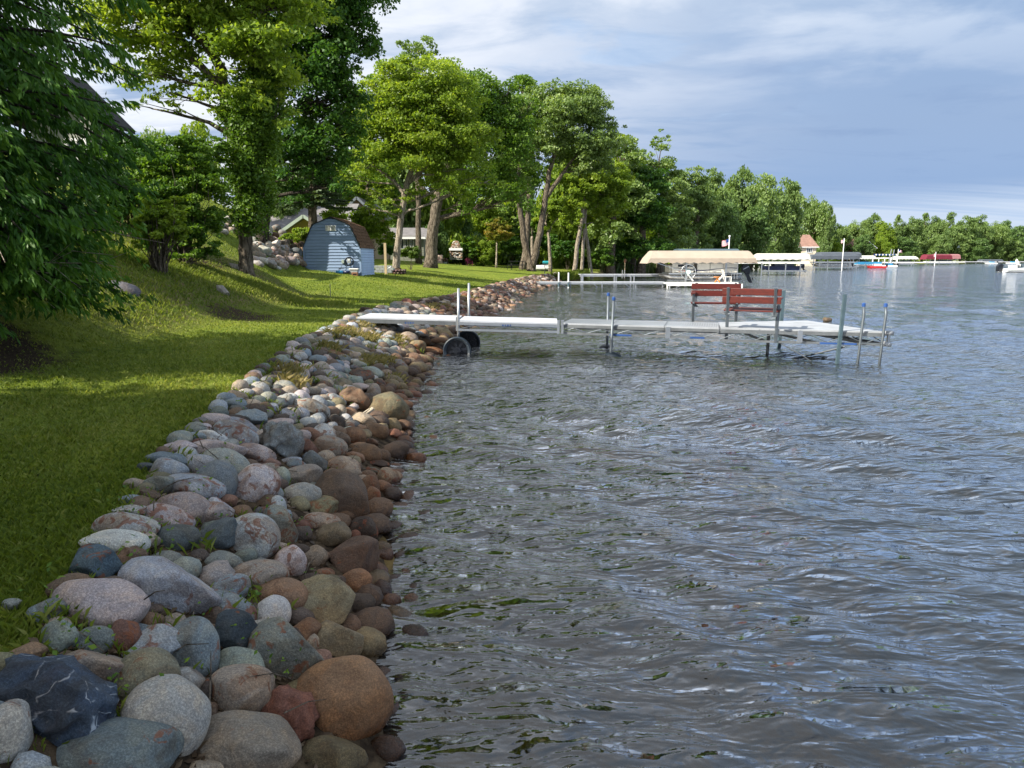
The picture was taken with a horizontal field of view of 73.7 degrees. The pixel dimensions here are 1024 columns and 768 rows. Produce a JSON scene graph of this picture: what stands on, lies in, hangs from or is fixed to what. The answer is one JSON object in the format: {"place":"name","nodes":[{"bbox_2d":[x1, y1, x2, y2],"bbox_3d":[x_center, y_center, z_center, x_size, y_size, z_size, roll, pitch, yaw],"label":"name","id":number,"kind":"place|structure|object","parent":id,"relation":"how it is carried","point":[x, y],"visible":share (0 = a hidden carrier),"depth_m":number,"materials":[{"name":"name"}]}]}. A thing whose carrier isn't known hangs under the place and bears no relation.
{"place":"outdoors","nodes":[
{"label":"outdoors","id":0,"kind":"place"},
{"bbox_2d":[63,243,365,307],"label":"tall grass","id":1,"kind":"structure","parent":0,"point":[272,291],"depth_m":17.59,"materials":[{"name":"green plant"}]},
{"bbox_2d":[0,138,1023,762],"bbox_3d":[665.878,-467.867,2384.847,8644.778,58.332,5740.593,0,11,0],"label":"ground","id":2,"kind":"structure","parent":0,"point":[12,352],"depth_m":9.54,"materials":[{"name":"green plant"}]},
{"bbox_2d":[8,72,135,183],"bbox_3d":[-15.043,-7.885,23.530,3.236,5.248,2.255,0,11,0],"label":"house","id":3,"kind":"structure","parent":2,"relation":"on","point":[123,124],"depth_m":23.15,"materials":[{"name":"grey"}]},
{"bbox_2d":[0,0,166,344],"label":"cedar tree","id":4,"kind":"object","parent":2,"relation":"on","point":[39,227],"visible":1,"depth_m":7.92,"materials":[{"name":"green leaves"},{"name":"bark"}]},
{"bbox_2d":[108,280,140,296],"bbox_3d":[-7.142,-1.711,12.580,0.660,0.340,0.400,20,10,-4],"label":"boulder","id":5,"kind":"object","parent":2,"relation":"on","point":[132,289],"visible":0.41,"depth_m":12.46,"materials":[{"name":"stone"}]},
{"bbox_2d":[72,133,178,239],"bbox_3d":[-10.391,-5.109,18.468,2.952,3.244,1.863,0,11,0],"label":"bush","id":6,"kind":"object","parent":2,"relation":"on","point":[131,176],"visible":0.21,"depth_m":17.99,"materials":[{"name":"green plant"}]},
{"bbox_2d":[124,124,165,168],"bbox_3d":[-30.172,-16.340,57.744,5.709,10.688,4.442,-9,14,-42],"label":"background tree","id":7,"kind":"object","parent":2,"relation":"on","point":[158,134],"visible":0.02,"depth_m":57.00,"materials":[{"name":"green plant"}]},
{"bbox_2d":[129,195,192,273],"bbox_3d":[-7.780,-3.295,15.146,1.141,1.724,1.184,-10,15,-44],"label":"bush","id":8,"kind":"object","parent":2,"relation":"on","point":[157,220],"visible":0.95,"depth_m":15.00,"materials":[{"name":"green plant"}]},
{"bbox_2d":[130,134,231,265],"bbox_3d":[-8.305,-4.725,17.380,2.326,3.454,2.732,-4,11,-20],"label":"bush","id":9,"kind":"object","parent":2,"relation":"on","point":[200,184],"visible":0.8,"depth_m":16.66,"materials":[{"name":"green plant"}]},
{"bbox_2d":[176,116,221,199],"bbox_3d":[-22.091,-14.026,48.145,3.790,9.588,3.599,1,11,7],"label":"background tree","id":10,"kind":"object","parent":2,"relation":"on","point":[198,128],"visible":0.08,"depth_m":47.59,"materials":[{"name":"green plant"}]},
{"bbox_2d":[58,0,342,276],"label":"ivy tree","id":11,"kind":"object","parent":2,"relation":"on","point":[250,109],"visible":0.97,"depth_m":18.35,"materials":[{"name":"green plant"}]},
{"bbox_2d":[0,301,471,767],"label":"riprap bank","id":12,"kind":"structure","parent":2,"relation":"on","point":[166,720],"depth_m":3.42,"materials":[{"name":"stone"}]},
{"bbox_2d":[19,325,375,694],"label":"broad weeds","id":13,"kind":"object","parent":12,"relation":"on","point":[87,640],"visible":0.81,"depth_m":3.00,"materials":[{"name":"green plant"}]},
{"bbox_2d":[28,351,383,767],"bbox_3d":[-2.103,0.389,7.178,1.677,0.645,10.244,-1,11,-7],"label":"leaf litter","id":14,"kind":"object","parent":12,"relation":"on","point":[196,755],"visible":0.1,"depth_m":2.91,"materials":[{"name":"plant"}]},
{"bbox_2d":[77,364,370,713],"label":"dead stalks","id":15,"kind":"object","parent":12,"relation":"on","point":[268,555],"visible":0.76,"depth_m":2.95,"materials":[{"name":"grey plant"}]},
{"bbox_2d":[29,319,423,716],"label":"bank weeds","id":16,"kind":"object","parent":12,"relation":"on","point":[206,543],"visible":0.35,"depth_m":3.55,"materials":[{"name":"green plant"}]},
{"bbox_2d":[272,294,479,389],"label":"bank grass tufts","id":17,"kind":"object","parent":12,"relation":"on","point":[301,380],"visible":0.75,"depth_m":11.61,"materials":[{"name":"green plant"}]},
{"bbox_2d":[221,216,306,269],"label":"boulder slope","id":18,"kind":"structure","parent":2,"relation":"on","point":[270,249],"depth_m":29.15,"materials":[{"name":"stone"}]},
{"bbox_2d":[270,164,299,218],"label":"background tree","id":19,"kind":"object","parent":2,"relation":"on","point":[290,212],"visible":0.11,"depth_m":52.73,"materials":[{"name":"green plant"}]},
{"bbox_2d":[291,227,309,251],"bbox_3d":[-9.857,-6.738,32.253,1.388,1.378,1.113,6,12,31],"label":"shrub","id":20,"kind":"object","parent":2,"relation":"on","point":[301,235],"visible":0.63,"depth_m":32.08,"materials":[{"name":"green plant"}]},
{"bbox_2d":[282,215,322,241],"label":"house wing","id":21,"kind":"structure","parent":2,"relation":"on","point":[301,221],"depth_m":45.63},
{"bbox_2d":[272,120,357,227],"bbox_3d":[-10.744,-10.284,36.832,4.771,7.942,4.581,0,11,0],"label":"spruce tree","id":22,"kind":"object","parent":2,"relation":"on","point":[323,201],"visible":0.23,"depth_m":36.57,"materials":[{"name":"green plant"}]},
{"bbox_2d":[270,204,359,228],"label":"house","id":23,"kind":"structure","parent":2,"relation":"on","point":[285,221],"depth_m":52.76,"materials":[{"name":"beige"}]},
{"bbox_2d":[231,0,400,243],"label":"shade tree","id":24,"kind":"object","parent":2,"relation":"on","point":[332,75],"visible":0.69,"depth_m":27.95,"materials":[{"name":"green plant"}]},
{"bbox_2d":[302,216,374,275],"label":"garden shed","id":25,"kind":"structure","parent":2,"relation":"on","point":[330,244],"depth_m":30.44,"materials":[{"name":"blue wood"}]},
{"bbox_2d":[319,204,396,250],"bbox_3d":[-8.637,-8.513,39.157,4.545,3.792,2.653,0,11,0],"label":"bush","id":26,"kind":"object","parent":2,"relation":"on","point":[376,229],"visible":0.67,"depth_m":38.57,"materials":[{"name":"green plant"}]},
{"bbox_2d":[327,73,412,205],"bbox_3d":[-13.231,-20.057,63.622,7.565,16.596,6.729,0,11,0],"label":"linden tree","id":27,"kind":"object","parent":2,"relation":"on","point":[380,189],"visible":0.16,"depth_m":62.63,"materials":[{"name":"green plant"}]},
{"bbox_2d":[349,196,392,259],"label":"house","id":28,"kind":"structure","parent":2,"relation":"on","point":[359,201],"depth_m":61.28,"materials":[{"name":"beige"}]},
{"bbox_2d":[374,137,424,227],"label":"background tree","id":29,"kind":"object","parent":2,"relation":"on","point":[410,219],"visible":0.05,"depth_m":79.78,"materials":[{"name":"green plant"}]},
{"bbox_2d":[390,228,426,261],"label":"house","id":30,"kind":"structure","parent":2,"relation":"on","point":[409,237],"depth_m":74.70,"materials":[{"name":"grey"}]},
{"bbox_2d":[400,245,424,269],"bbox_3d":[-6.743,-8.364,45.300,1.790,1.674,1.528,5,12,24],"label":"shrub","id":31,"kind":"object","parent":2,"relation":"on","point":[412,252],"visible":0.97,"depth_m":45.03,"materials":[{"name":"green plant"}]},
{"bbox_2d":[389,35,440,263],"bbox_3d":[-7.940,-19.337,57.367,6.046,18.458,5.564,-5,11,-23],"label":"poplar tree","id":32,"kind":"object","parent":2,"relation":"on","point":[419,49],"visible":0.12,"depth_m":56.06,"materials":[{"name":"green plant"}]},
{"bbox_2d":[336,53,509,273],"bbox_3d":[-4.813,-11.547,36.160,9.031,11.630,5.890,-4,11,-21],"label":"maple tree","id":33,"kind":"object","parent":2,"relation":"on","point":[418,122],"visible":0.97,"depth_m":35.18,"materials":[{"name":"green plant"}]},
{"bbox_2d":[425,222,448,256],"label":"background tree","id":34,"kind":"object","parent":2,"relation":"on","point":[443,243],"visible":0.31,"depth_m":77.92,"materials":[{"name":"green plant"}]},
{"bbox_2d":[421,160,479,264],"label":"background tree","id":35,"kind":"object","parent":2,"relation":"on","point":[450,227],"visible":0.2,"depth_m":82.41,"materials":[{"name":"green plant"}]},
{"bbox_2d":[449,241,462,259],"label":"fireplace","id":36,"kind":"object","parent":2,"relation":"on","point":[456,251],"visible":1,"depth_m":76.50,"materials":[{"name":"beige stone"}]},
{"bbox_2d":[448,218,481,265],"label":"background tree","id":37,"kind":"object","parent":2,"relation":"on","point":[468,226],"visible":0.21,"depth_m":85.33,"materials":[{"name":"green plant"}]},
{"bbox_2d":[460,236,480,265],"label":"shrub","id":38,"kind":"object","parent":2,"relation":"on","point":[471,250],"visible":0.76,"depth_m":81.85,"materials":[{"name":"green plant"}]},
{"bbox_2d":[415,64,546,267],"bbox_3d":[-2.879,-16.576,52.018,11.071,15.599,8.100,0,11,0],"label":"maple tree","id":39,"kind":"object","parent":2,"relation":"on","point":[498,107],"visible":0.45,"depth_m":51.13,"materials":[{"name":"green plant"}]},
{"bbox_2d":[401,272,560,327],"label":"riprap bank","id":40,"kind":"structure","parent":2,"relation":"on","point":[494,299],"depth_m":28.70,"materials":[{"name":"stone"}]},
{"bbox_2d":[456,197,508,262],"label":"background tree","id":41,"kind":"object","parent":2,"relation":"on","point":[479,221],"visible":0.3,"depth_m":92.79,"materials":[{"name":"green plant"}]},
{"bbox_2d":[472,239,494,266],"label":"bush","id":42,"kind":"object","parent":2,"relation":"on","point":[486,252],"visible":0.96,"depth_m":82.00,"materials":[{"name":"green plant"}]},
{"bbox_2d":[484,217,514,267],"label":"sapling","id":43,"kind":"object","parent":2,"relation":"on","point":[498,229],"visible":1,"depth_m":64.13,"materials":[{"name":"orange plant"}]},
{"bbox_2d":[499,236,522,266],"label":"shrub","id":44,"kind":"object","parent":2,"relation":"on","point":[513,243],"visible":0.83,"depth_m":85.61,"materials":[{"name":"green plant"}]},
{"bbox_2d":[488,156,542,264],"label":"background tree","id":45,"kind":"object","parent":2,"relation":"on","point":[538,174],"visible":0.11,"depth_m":95.66,"materials":[{"name":"green plant"}]},
{"bbox_2d":[494,74,555,269],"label":"cottonwood tree","id":46,"kind":"object","parent":2,"relation":"on","point":[530,80],"visible":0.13,"depth_m":66.86,"materials":[{"name":"green plant"}]},
{"bbox_2d":[517,206,547,255],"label":"slim tree","id":47,"kind":"object","parent":2,"relation":"on","point":[534,225],"visible":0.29,"depth_m":76.65,"materials":[{"name":"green plant"}]},
{"bbox_2d":[529,233,558,264],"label":"shrub","id":48,"kind":"object","parent":2,"relation":"on","point":[544,243],"visible":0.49,"depth_m":88.04,"materials":[{"name":"green plant"}]},
{"bbox_2d":[531,198,567,271],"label":"slim tree","id":49,"kind":"object","parent":2,"relation":"on","point":[554,210],"visible":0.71,"depth_m":75.58,"materials":[{"name":"green plant"}]},
{"bbox_2d":[534,142,582,268],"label":"background tree","id":50,"kind":"object","parent":2,"relation":"on","point":[558,193],"visible":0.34,"depth_m":91.82,"materials":[{"name":"green plant"}]},
{"bbox_2d":[492,77,627,271],"bbox_3d":[4.391,-18.145,60.486,11.544,16.608,7.517,-3,11,-17],"label":"cottonwood tree","id":51,"kind":"object","parent":2,"relation":"on","point":[569,111],"visible":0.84,"depth_m":58.94,"materials":[{"name":"green plant"}]},
{"bbox_2d":[453,197,669,268],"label":"background woods","id":52,"kind":"object","parent":2,"relation":"on","point":[649,234],"visible":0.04,"depth_m":95.03,"materials":[{"name":"green plant"}]},
{"bbox_2d":[551,240,584,269],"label":"shrub","id":53,"kind":"object","parent":2,"relation":"on","point":[567,248],"visible":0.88,"depth_m":85.88,"materials":[{"name":"green plant"}]},
{"bbox_2d":[550,268,589,280],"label":"bank grass","id":54,"kind":"structure","parent":2,"relation":"on","point":[573,275],"depth_m":60.15,"materials":[{"name":"green plant"}]},
{"bbox_2d":[556,165,599,270],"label":"landing tree","id":55,"kind":"object","parent":2,"relation":"on","point":[579,196],"visible":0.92,"depth_m":68.18,"materials":[{"name":"green plant"}]},
{"bbox_2d":[575,162,616,269],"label":"landing tree","id":56,"kind":"object","parent":2,"relation":"on","point":[602,186],"visible":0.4,"depth_m":69.05,"materials":[{"name":"green plant"}]},
{"bbox_2d":[591,247,615,272],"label":"shrub","id":57,"kind":"object","parent":2,"relation":"on","point":[595,254],"visible":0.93,"depth_m":77.99,"materials":[{"name":"green plant"}]},
{"bbox_2d":[557,133,657,273],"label":"shore tree","id":58,"kind":"object","parent":2,"relation":"on","point":[590,218],"visible":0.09,"depth_m":82.49,"materials":[{"name":"green plant"}]},
{"bbox_2d":[585,161,635,277],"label":"landing tree","id":59,"kind":"object","parent":2,"relation":"on","point":[598,212],"visible":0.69,"depth_m":70.53,"materials":[{"name":"green plant"}]},
{"bbox_2d":[577,134,655,273],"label":"shore tree","id":60,"kind":"object","parent":2,"relation":"on","point":[631,158],"visible":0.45,"depth_m":78.38,"materials":[{"name":"green plant"}]},
{"bbox_2d":[615,163,677,273],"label":"shore tree","id":61,"kind":"object","parent":2,"relation":"on","point":[657,220],"visible":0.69,"depth_m":80.37,"materials":[{"name":"green plant"}]},
{"bbox_2d":[638,129,698,273],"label":"shore tree","id":62,"kind":"object","parent":2,"relation":"on","point":[672,197],"visible":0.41,"depth_m":88.06,"materials":[{"name":"green plant"}]},
{"bbox_2d":[669,165,723,271],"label":"shore tree","id":63,"kind":"object","parent":2,"relation":"on","point":[705,206],"visible":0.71,"depth_m":93.96,"materials":[{"name":"green plant"}]},
{"bbox_2d":[685,166,743,248],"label":"background tree","id":64,"kind":"object","parent":2,"relation":"on","point":[715,182],"visible":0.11,"depth_m":107.14,"materials":[{"name":"green plant"}]},
{"bbox_2d":[703,199,745,248],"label":"background tree","id":65,"kind":"object","parent":2,"relation":"on","point":[723,225],"visible":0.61,"depth_m":100.20,"materials":[{"name":"green plant"}]},
{"bbox_2d":[724,164,767,266],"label":"background tree","id":66,"kind":"object","parent":2,"relation":"on","point":[747,197],"visible":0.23,"depth_m":118.32,"materials":[{"name":"green plant"}]},
{"bbox_2d":[735,204,775,269],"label":"background tree","id":67,"kind":"object","parent":2,"relation":"on","point":[756,235],"visible":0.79,"depth_m":115.65,"materials":[{"name":"green plant"}]},
{"bbox_2d":[745,172,780,268],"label":"background tree","id":68,"kind":"object","parent":2,"relation":"on","point":[760,189],"visible":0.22,"depth_m":128.41,"materials":[{"name":"green plant"}]},
{"bbox_2d":[766,177,804,265],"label":"background tree","id":69,"kind":"object","parent":2,"relation":"on","point":[788,230],"visible":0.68,"depth_m":140.25,"materials":[{"name":"green plant"}]},
{"bbox_2d":[796,235,818,265],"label":"house","id":70,"kind":"structure","parent":2,"relation":"on","point":[808,244],"depth_m":177.13,"materials":[{"name":"beige"}]},
{"bbox_2d":[800,193,829,263],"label":"background tree","id":71,"kind":"object","parent":2,"relation":"on","point":[815,216],"visible":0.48,"depth_m":197.59,"materials":[{"name":"green plant"}]},
{"bbox_2d":[818,205,836,263],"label":"background tree","id":72,"kind":"object","parent":2,"relation":"on","point":[827,240],"visible":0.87,"depth_m":194.98,"materials":[{"name":"green plant"}]},
{"bbox_2d":[834,223,853,260],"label":"background tree","id":73,"kind":"object","parent":2,"relation":"on","point":[842,232],"visible":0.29,"depth_m":212.97,"materials":[{"name":"green plant"}]},
{"bbox_2d":[844,220,873,242],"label":"background tree","id":74,"kind":"object","parent":2,"relation":"on","point":[854,231],"visible":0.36,"depth_m":217.87,"materials":[{"name":"green plant"}]},
{"bbox_2d":[850,234,875,261],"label":"background tree","id":75,"kind":"object","parent":2,"relation":"on","point":[861,245],"visible":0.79,"depth_m":208.66,"materials":[{"name":"green plant"}]},
{"bbox_2d":[863,212,881,243],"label":"background tree","id":76,"kind":"object","parent":2,"relation":"on","point":[874,218],"visible":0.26,"depth_m":232.56,"materials":[{"name":"green plant"}]},
{"bbox_2d":[873,236,893,263],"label":"background tree","id":77,"kind":"object","parent":2,"relation":"on","point":[885,248],"visible":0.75,"depth_m":218.70,"materials":[{"name":"green plant"}]},
{"bbox_2d":[874,220,897,259],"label":"background tree","id":78,"kind":"object","parent":2,"relation":"on","point":[885,231],"visible":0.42,"depth_m":227.96,"materials":[{"name":"green plant"}]},
{"bbox_2d":[890,214,907,253],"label":"background tree","id":79,"kind":"object","parent":2,"relation":"on","point":[897,228],"visible":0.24,"depth_m":243.35,"materials":[{"name":"green plant"}]},
{"bbox_2d":[891,236,918,261],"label":"background tree","id":80,"kind":"object","parent":2,"relation":"on","point":[908,247],"visible":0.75,"depth_m":229.64,"materials":[{"name":"green plant"}]},
{"bbox_2d":[900,216,927,261],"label":"background tree","id":81,"kind":"object","parent":2,"relation":"on","point":[915,226],"visible":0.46,"depth_m":244.31,"materials":[{"name":"green plant"}]},
{"bbox_2d":[920,215,949,260],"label":"background tree","id":82,"kind":"object","parent":2,"relation":"on","point":[937,227],"visible":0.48,"depth_m":251.03,"materials":[{"name":"green plant"}]},
{"bbox_2d":[926,234,955,260],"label":"background tree","id":83,"kind":"object","parent":2,"relation":"on","point":[941,245],"visible":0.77,"depth_m":238.74,"materials":[{"name":"green plant"}]},
{"bbox_2d":[947,215,979,262],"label":"background tree","id":84,"kind":"object","parent":2,"relation":"on","point":[960,235],"visible":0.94,"depth_m":256.77,"materials":[{"name":"green plant"}]},
{"bbox_2d":[964,237,993,262],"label":"background tree","id":85,"kind":"object","parent":2,"relation":"on","point":[981,248],"visible":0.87,"depth_m":254.88,"materials":[{"name":"green plant"}]},
{"bbox_2d":[963,214,995,260],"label":"background tree","id":86,"kind":"object","parent":2,"relation":"on","point":[983,229],"visible":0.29,"depth_m":262.65,"materials":[{"name":"green plant"}]},
{"bbox_2d":[983,221,1012,259],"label":"background tree","id":87,"kind":"object","parent":2,"relation":"on","point":[1001,236],"visible":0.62,"depth_m":266.94,"materials":[{"name":"green plant"}]},
{"bbox_2d":[995,240,1023,262],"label":"background tree","id":88,"kind":"object","parent":2,"relation":"on","point":[1013,250],"visible":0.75,"depth_m":268.88,"materials":[{"name":"green plant"}]},
{"bbox_2d":[1005,225,1023,260],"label":"background tree","id":89,"kind":"object","parent":2,"relation":"on","point":[1016,231],"visible":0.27,"depth_m":276.79,"materials":[{"name":"green plant"}]},
{"bbox_2d":[1,0,1023,238],"label":"sky","id":90,"kind":"structure","parent":0,"point":[887,108],"materials":[{"name":"blue"}]},
{"bbox_2d":[597,259,676,273],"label":"reeds","id":91,"kind":"object","parent":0,"point":[650,268],"visible":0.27,"depth_m":83.11,"materials":[{"name":"green plant"}]},
{"bbox_2d":[376,263,1023,767],"bbox_3d":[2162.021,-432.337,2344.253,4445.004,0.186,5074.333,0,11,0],"label":"lake water","id":92,"kind":"structure","parent":0,"point":[672,553],"depth_m":5.21,"materials":[{"name":"grey liquid"}]},
{"bbox_2d":[536,272,665,287],"bbox_3d":[5.326,-7.124,49.216,11.281,1.872,2.019,1,11,5],"label":"dock","id":93,"kind":"object","parent":92,"relation":"in","point":[558,282],"visible":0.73,"depth_m":48.49,"materials":[{"name":"metal"}]},
{"bbox_2d":[579,270,664,284],"bbox_3d":[9.771,-8.137,53.930,8.955,1.746,1.380,0,11,0],"label":"dock","id":94,"kind":"object","parent":92,"relation":"in","point":[622,275],"visible":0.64,"depth_m":53.33,"materials":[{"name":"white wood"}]},
{"bbox_2d":[357,283,893,365],"bbox_3d":[2.199,-0.957,15.590,11.274,2.601,2.584,2,11,9],"label":"dock","id":95,"kind":"object","parent":92,"relation":"in","point":[463,340],"visible":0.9,"depth_m":14.98,"materials":[{"name":"white metal"}]},
{"bbox_2d":[691,283,740,328],"bbox_3d":[4.817,-1.824,16.202,1.209,1.127,0.727,2,11,10],"label":"bench","id":96,"kind":"object","parent":95,"relation":"attached to","point":[696,292],"visible":0.77,"depth_m":16.38,"materials":[{"name":"red wood"}]},
{"bbox_2d":[722,287,782,342],"bbox_3d":[4.972,-1.442,14.148,1.140,1.127,0.731,5,12,25],"label":"bench","id":97,"kind":"object","parent":95,"relation":"attached to","point":[775,300],"visible":0.99,"depth_m":13.90,"materials":[{"name":"red wood"}]},
{"bbox_2d":[640,251,757,281],"bbox_3d":[13.908,-8.454,51.395,8.097,3.094,3.050,0,11,0],"label":"boat lift","id":98,"kind":"object","parent":92,"relation":"in","point":[698,257],"visible":0.95,"depth_m":50.00,"materials":[{"name":"beige fabric"}]},
{"bbox_2d":[658,262,752,282],"bbox_3d":[14.573,-8.439,51.362,6.858,1.674,2.520,0,11,0],"label":"pontoon boat","id":99,"kind":"object","parent":98,"relation":"hanging from","point":[707,271],"visible":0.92,"depth_m":50.43,"materials":[{"name":"metal"}]},
{"bbox_2d":[664,282,742,287],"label":"dock platform","id":100,"kind":"structure","parent":92,"relation":"in","point":[677,284],"depth_m":47.51,"materials":[{"name":"white paint"}]},
{"bbox_2d":[754,253,810,274],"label":"boat lift","id":101,"kind":"object","parent":92,"relation":"on","point":[783,256],"visible":0.9,"depth_m":84.75,"materials":[{"name":"white fabric"}]},
{"bbox_2d":[759,264,804,269],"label":"boat","id":102,"kind":"object","parent":101,"relation":"hanging from","point":[781,267],"visible":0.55,"depth_m":85.52,"materials":[{"name":"blue plastic"}]},
{"bbox_2d":[809,254,859,269],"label":"boat lift","id":103,"kind":"object","parent":92,"relation":"on","point":[836,256],"visible":0.86,"depth_m":118.02,"materials":[{"name":"grey fabric"}]},
{"bbox_2d":[920,254,952,264],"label":"boat lift","id":104,"kind":"object","parent":92,"relation":"in","point":[938,256],"visible":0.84,"depth_m":188.84,"materials":[{"name":"red fabric"}]},
{"bbox_2d":[996,264,1023,271],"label":"speedboat","id":105,"kind":"object","parent":92,"relation":"on","point":[1010,268],"visible":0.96,"depth_m":98.15,"materials":[{"name":"grey plastic"}]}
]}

